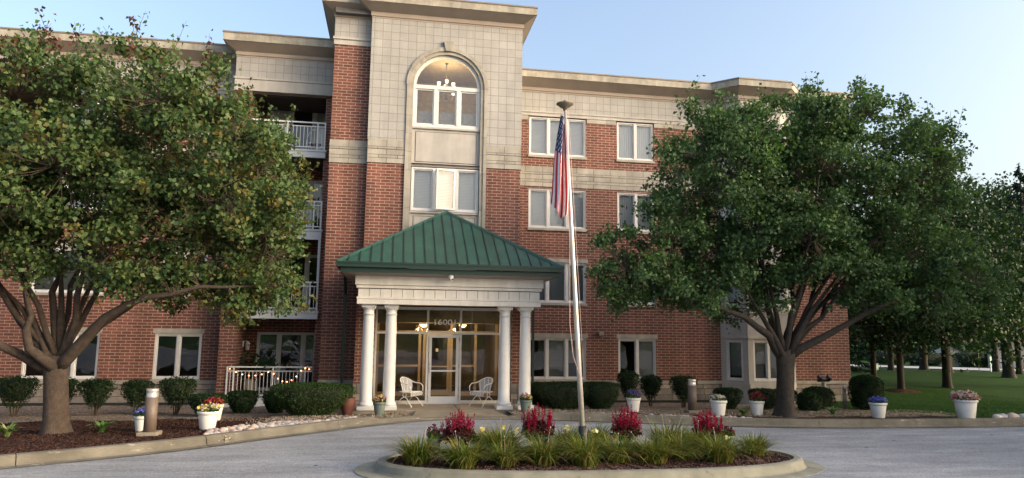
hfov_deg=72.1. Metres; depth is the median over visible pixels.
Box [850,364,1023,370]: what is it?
road
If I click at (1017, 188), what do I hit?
spruce tree
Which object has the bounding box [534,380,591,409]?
clipped shrub
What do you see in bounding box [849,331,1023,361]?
woods
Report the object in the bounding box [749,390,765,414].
flower pot
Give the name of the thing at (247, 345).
wall lantern
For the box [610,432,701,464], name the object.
daylily clump
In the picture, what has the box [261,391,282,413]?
clipped shrub
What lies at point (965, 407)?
flower pot
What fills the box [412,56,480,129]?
arched window
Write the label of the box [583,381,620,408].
clipped shrub
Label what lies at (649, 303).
window
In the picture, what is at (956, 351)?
house
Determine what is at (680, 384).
clipped shrub
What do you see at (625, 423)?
celosia
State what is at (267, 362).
terrace plant
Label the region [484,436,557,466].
daylily clump
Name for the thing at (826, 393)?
clipped shrub
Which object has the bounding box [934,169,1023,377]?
shade tree
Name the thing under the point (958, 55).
sky
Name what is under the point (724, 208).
window
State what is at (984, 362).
clipped shrub
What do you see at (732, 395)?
clipped shrub
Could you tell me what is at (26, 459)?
kerb
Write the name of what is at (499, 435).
daylily clump
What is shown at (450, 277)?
security camera
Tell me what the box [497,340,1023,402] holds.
lawn
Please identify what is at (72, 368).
window
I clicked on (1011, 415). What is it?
lawn rock
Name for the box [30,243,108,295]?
window
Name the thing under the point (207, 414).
flower pot
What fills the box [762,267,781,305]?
window
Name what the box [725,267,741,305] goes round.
window
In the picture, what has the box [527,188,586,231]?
window
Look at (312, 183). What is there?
window
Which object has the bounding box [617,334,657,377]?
window
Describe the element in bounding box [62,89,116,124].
window
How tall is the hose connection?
1.130 m
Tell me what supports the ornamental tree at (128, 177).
on the mulch bed at (60, 442)
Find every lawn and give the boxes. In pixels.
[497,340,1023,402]
[834,386,1023,417]
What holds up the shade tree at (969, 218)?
on the lawn at (986, 384)
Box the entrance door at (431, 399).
[427,335,459,402]
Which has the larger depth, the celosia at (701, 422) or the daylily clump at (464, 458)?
the celosia at (701, 422)
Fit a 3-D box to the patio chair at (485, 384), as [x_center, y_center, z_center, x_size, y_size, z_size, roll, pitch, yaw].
[-0.879,4.603,21.232,0.664,0.842,0.624,-6,-10,42]
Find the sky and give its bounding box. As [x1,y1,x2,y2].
[0,0,1023,342]
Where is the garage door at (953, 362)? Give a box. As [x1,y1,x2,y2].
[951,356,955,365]
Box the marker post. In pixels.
[989,356,991,371]
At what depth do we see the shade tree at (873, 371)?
37.48 m
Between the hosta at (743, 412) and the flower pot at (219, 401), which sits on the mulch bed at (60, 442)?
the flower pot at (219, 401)
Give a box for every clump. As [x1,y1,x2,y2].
[366,423,460,465]
[421,431,509,468]
[440,418,540,457]
[461,425,497,450]
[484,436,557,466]
[489,426,587,467]
[527,422,605,452]
[531,429,547,443]
[540,428,644,468]
[557,417,639,448]
[574,432,669,462]
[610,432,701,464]
[621,415,717,450]
[649,429,732,460]
[661,420,749,453]
[673,427,778,463]
[728,429,794,456]
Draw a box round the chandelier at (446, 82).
[437,63,454,100]
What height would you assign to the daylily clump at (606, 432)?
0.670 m
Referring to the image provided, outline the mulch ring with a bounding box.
[884,389,921,393]
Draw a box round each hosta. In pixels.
[0,421,23,436]
[86,419,114,432]
[737,407,749,414]
[826,406,839,413]
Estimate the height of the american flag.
2.163 m
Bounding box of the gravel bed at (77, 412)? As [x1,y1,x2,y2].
[0,402,945,422]
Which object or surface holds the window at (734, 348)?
in the apartment building
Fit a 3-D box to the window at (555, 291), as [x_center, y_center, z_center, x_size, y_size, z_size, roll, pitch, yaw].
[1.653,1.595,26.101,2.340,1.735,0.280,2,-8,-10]
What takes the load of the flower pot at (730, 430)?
on the island bed at (601, 465)
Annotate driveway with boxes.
[0,420,1023,477]
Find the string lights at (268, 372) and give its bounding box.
[229,366,309,381]
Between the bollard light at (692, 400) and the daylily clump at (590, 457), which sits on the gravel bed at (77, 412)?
the bollard light at (692, 400)
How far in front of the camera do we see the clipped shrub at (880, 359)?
142.60 m
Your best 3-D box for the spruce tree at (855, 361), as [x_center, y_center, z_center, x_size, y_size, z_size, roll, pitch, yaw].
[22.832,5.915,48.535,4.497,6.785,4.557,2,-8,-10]
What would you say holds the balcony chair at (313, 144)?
on the apartment building
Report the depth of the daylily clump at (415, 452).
12.14 m
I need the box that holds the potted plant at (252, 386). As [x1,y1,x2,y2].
[237,342,271,390]
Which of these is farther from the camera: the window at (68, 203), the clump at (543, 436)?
the window at (68, 203)
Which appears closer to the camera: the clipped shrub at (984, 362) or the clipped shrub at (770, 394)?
the clipped shrub at (770, 394)
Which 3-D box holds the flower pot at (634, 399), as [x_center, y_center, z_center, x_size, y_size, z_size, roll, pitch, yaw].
[3.568,4.712,20.579,0.474,0.663,0.499,3,-8,-14]
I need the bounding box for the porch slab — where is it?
[352,403,543,415]
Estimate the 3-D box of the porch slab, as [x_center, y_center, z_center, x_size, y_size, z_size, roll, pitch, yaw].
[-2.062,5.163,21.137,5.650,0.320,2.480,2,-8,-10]
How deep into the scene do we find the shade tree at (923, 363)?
50.80 m
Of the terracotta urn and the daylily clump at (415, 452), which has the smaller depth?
the daylily clump at (415, 452)
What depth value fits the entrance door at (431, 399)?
21.76 m
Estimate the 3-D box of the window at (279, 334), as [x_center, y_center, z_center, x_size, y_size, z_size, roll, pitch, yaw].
[-8.047,4.348,25.038,2.040,2.040,0.125,2,-8,-10]
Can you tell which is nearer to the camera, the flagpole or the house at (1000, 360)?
the flagpole
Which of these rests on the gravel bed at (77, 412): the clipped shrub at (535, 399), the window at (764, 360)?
the clipped shrub at (535, 399)
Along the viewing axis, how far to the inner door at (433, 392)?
24.41 m
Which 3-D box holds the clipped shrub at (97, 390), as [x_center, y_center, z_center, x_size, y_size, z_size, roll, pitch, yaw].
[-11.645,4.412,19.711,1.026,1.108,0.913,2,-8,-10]
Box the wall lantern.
[242,341,249,349]
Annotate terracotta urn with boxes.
[340,397,355,414]
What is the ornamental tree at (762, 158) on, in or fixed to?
on the gravel bed at (77, 412)
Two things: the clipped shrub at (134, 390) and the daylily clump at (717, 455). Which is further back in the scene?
the clipped shrub at (134, 390)
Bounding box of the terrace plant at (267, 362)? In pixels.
[250,354,279,370]
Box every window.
[21,327,102,380]
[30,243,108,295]
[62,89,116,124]
[62,173,110,212]
[150,329,204,380]
[163,247,207,297]
[255,332,314,390]
[259,254,317,310]
[270,110,325,149]
[271,180,321,228]
[410,167,478,212]
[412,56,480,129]
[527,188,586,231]
[528,116,586,159]
[531,333,587,380]
[540,258,587,305]
[616,122,654,163]
[617,192,653,233]
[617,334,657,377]
[620,260,656,306]
[723,201,738,220]
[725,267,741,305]
[726,340,743,380]
[753,340,776,380]
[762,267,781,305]
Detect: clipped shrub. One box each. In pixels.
[0,374,41,416]
[42,377,80,401]
[74,377,117,415]
[119,378,155,411]
[157,375,197,414]
[186,392,227,413]
[226,390,258,413]
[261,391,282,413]
[267,381,355,415]
[530,381,545,406]
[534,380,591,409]
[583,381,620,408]
[616,369,638,405]
[638,374,662,406]
[668,374,697,407]
[712,387,743,408]
[747,388,775,409]
[794,391,822,411]
[800,386,835,408]
[847,373,884,409]
[865,349,907,363]
[905,352,940,365]
[953,351,987,367]
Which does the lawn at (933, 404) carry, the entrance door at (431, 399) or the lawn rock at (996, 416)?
the lawn rock at (996, 416)
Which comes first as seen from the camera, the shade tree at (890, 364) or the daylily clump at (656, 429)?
the daylily clump at (656, 429)
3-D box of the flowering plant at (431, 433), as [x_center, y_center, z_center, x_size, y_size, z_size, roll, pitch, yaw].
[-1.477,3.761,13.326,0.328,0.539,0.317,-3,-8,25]
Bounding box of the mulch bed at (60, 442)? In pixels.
[0,413,956,454]
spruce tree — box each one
[849,331,869,372]
[984,163,1023,346]
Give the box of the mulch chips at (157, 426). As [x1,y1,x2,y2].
[0,416,270,452]
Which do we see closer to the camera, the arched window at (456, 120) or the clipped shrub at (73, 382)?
the clipped shrub at (73, 382)
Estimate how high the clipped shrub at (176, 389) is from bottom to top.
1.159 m
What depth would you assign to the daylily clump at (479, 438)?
13.58 m
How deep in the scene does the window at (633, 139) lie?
27.40 m
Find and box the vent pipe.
[842,386,848,408]
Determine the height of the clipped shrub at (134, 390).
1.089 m
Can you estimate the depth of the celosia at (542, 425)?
13.76 m
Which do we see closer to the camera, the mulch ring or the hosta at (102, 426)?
the hosta at (102, 426)
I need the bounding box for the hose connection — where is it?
[817,374,831,386]
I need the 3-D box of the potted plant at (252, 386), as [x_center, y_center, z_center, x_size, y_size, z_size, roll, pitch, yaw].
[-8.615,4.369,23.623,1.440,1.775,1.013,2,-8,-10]
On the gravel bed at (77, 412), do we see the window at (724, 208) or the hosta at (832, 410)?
the hosta at (832, 410)
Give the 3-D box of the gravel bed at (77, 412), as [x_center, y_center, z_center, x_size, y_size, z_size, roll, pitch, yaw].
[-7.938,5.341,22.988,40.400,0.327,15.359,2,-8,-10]
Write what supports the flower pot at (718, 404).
on the mulch bed at (60, 442)
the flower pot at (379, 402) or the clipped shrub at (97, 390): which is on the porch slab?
the flower pot at (379, 402)
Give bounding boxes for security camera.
[448,275,453,280]
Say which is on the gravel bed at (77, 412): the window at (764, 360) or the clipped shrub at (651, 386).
the clipped shrub at (651, 386)
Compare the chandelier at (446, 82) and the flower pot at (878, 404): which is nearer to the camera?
the flower pot at (878, 404)
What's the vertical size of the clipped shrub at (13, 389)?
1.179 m
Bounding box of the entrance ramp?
[413,410,506,418]
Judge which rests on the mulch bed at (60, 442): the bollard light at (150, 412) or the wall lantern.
the bollard light at (150, 412)
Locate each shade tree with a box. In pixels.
[845,226,955,376]
[846,204,1023,388]
[848,174,1023,387]
[858,325,921,369]
[918,329,929,369]
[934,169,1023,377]
[976,186,1023,373]
[990,332,1023,371]
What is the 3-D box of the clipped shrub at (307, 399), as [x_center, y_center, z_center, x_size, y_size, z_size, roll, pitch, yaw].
[-5.462,4.336,19.124,2.380,0.898,1.678,2,-8,-10]
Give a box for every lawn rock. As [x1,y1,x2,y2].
[992,414,1002,417]
[1006,412,1016,417]
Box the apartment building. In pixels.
[0,0,853,410]
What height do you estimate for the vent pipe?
0.750 m
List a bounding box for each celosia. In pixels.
[440,407,476,448]
[520,402,555,438]
[610,404,642,441]
[692,408,724,441]
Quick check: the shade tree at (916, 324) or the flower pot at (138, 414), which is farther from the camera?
the shade tree at (916, 324)
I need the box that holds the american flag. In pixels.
[551,115,568,217]
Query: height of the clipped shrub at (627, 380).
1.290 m
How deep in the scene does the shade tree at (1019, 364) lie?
46.89 m
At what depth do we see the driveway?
14.21 m
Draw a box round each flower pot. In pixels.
[133,408,144,431]
[195,402,220,429]
[203,396,224,419]
[372,394,386,414]
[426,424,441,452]
[519,392,532,411]
[626,389,641,411]
[709,394,726,415]
[722,426,735,446]
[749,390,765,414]
[868,396,887,417]
[949,389,980,417]
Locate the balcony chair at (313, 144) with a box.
[306,129,321,149]
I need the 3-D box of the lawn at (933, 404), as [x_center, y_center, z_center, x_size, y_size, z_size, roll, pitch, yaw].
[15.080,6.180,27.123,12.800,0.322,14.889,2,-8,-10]
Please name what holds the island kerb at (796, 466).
on the driveway
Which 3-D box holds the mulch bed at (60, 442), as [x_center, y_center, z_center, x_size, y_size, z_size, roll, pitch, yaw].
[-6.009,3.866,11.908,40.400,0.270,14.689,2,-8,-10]
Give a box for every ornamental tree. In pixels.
[0,6,321,434]
[581,71,1022,416]
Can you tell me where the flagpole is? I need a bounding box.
[556,100,586,445]
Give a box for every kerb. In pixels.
[0,412,1023,468]
[354,445,823,477]
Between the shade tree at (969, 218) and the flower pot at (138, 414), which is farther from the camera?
the shade tree at (969, 218)
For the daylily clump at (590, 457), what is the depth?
12.11 m
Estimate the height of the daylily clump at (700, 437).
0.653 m
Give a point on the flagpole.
(564, 105)
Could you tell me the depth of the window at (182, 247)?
23.92 m
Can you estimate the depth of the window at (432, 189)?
23.34 m
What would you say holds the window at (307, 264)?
in the apartment building
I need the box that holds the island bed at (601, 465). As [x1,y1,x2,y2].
[387,448,792,469]
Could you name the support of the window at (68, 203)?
in the apartment building
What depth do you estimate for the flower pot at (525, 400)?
19.77 m
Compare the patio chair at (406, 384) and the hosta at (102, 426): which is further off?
the patio chair at (406, 384)
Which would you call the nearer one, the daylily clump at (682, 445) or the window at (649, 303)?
the daylily clump at (682, 445)
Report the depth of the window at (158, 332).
23.40 m
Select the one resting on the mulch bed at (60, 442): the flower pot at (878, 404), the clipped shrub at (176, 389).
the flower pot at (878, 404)
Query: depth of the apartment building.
23.85 m
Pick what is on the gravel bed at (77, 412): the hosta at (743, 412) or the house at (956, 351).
the hosta at (743, 412)
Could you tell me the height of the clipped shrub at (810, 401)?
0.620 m
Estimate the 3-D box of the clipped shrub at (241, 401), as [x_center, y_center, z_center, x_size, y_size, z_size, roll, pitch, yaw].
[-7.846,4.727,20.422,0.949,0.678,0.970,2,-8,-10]
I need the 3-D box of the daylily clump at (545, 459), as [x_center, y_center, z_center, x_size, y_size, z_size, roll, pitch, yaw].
[0.443,3.622,12.374,2.012,0.665,2.194,-1,-8,13]
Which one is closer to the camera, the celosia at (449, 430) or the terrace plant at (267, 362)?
the celosia at (449, 430)
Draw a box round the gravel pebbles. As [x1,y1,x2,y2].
[238,407,956,426]
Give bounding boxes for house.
[932,348,968,366]
[987,343,1023,368]
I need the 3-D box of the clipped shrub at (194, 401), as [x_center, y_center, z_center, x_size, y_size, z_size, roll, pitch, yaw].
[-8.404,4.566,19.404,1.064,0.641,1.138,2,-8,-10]
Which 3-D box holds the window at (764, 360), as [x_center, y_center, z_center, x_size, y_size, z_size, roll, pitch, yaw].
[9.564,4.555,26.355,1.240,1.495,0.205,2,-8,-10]
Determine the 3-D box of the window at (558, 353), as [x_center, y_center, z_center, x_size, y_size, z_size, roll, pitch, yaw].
[1.618,4.341,25.740,2.340,1.735,0.280,2,-8,-10]
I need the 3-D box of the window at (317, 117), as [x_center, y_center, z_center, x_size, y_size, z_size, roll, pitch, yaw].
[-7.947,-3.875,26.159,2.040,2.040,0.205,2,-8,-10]
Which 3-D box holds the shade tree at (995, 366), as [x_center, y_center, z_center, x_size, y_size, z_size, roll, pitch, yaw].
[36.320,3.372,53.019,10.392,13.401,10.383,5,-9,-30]
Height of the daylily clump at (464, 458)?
0.586 m
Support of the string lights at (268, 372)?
hanging from the apartment building
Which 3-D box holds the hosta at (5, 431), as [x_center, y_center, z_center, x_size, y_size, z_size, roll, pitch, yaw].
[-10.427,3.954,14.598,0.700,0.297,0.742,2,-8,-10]
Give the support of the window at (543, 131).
in the apartment building
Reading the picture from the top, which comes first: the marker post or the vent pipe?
the marker post
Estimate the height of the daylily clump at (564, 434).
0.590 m
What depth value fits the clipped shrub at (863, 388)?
22.84 m
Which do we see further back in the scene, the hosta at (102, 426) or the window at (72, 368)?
the window at (72, 368)
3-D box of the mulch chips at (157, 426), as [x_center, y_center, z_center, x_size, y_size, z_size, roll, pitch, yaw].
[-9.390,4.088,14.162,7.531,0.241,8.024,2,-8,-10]
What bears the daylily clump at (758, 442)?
on the island bed at (601, 465)
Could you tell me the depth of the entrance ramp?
19.56 m
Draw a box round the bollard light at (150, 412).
[136,388,161,436]
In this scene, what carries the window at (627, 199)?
in the apartment building
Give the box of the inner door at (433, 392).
[424,334,450,394]
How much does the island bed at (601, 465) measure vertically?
0.067 m
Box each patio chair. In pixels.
[396,377,422,406]
[469,377,494,406]
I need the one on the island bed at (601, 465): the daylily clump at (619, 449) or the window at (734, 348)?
the daylily clump at (619, 449)
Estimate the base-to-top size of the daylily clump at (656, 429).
0.726 m
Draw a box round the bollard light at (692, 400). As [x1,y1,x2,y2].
[684,379,701,412]
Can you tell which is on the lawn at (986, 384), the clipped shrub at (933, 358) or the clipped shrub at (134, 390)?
the clipped shrub at (933, 358)
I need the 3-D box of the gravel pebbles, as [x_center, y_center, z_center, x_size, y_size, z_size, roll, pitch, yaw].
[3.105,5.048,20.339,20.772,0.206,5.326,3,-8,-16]

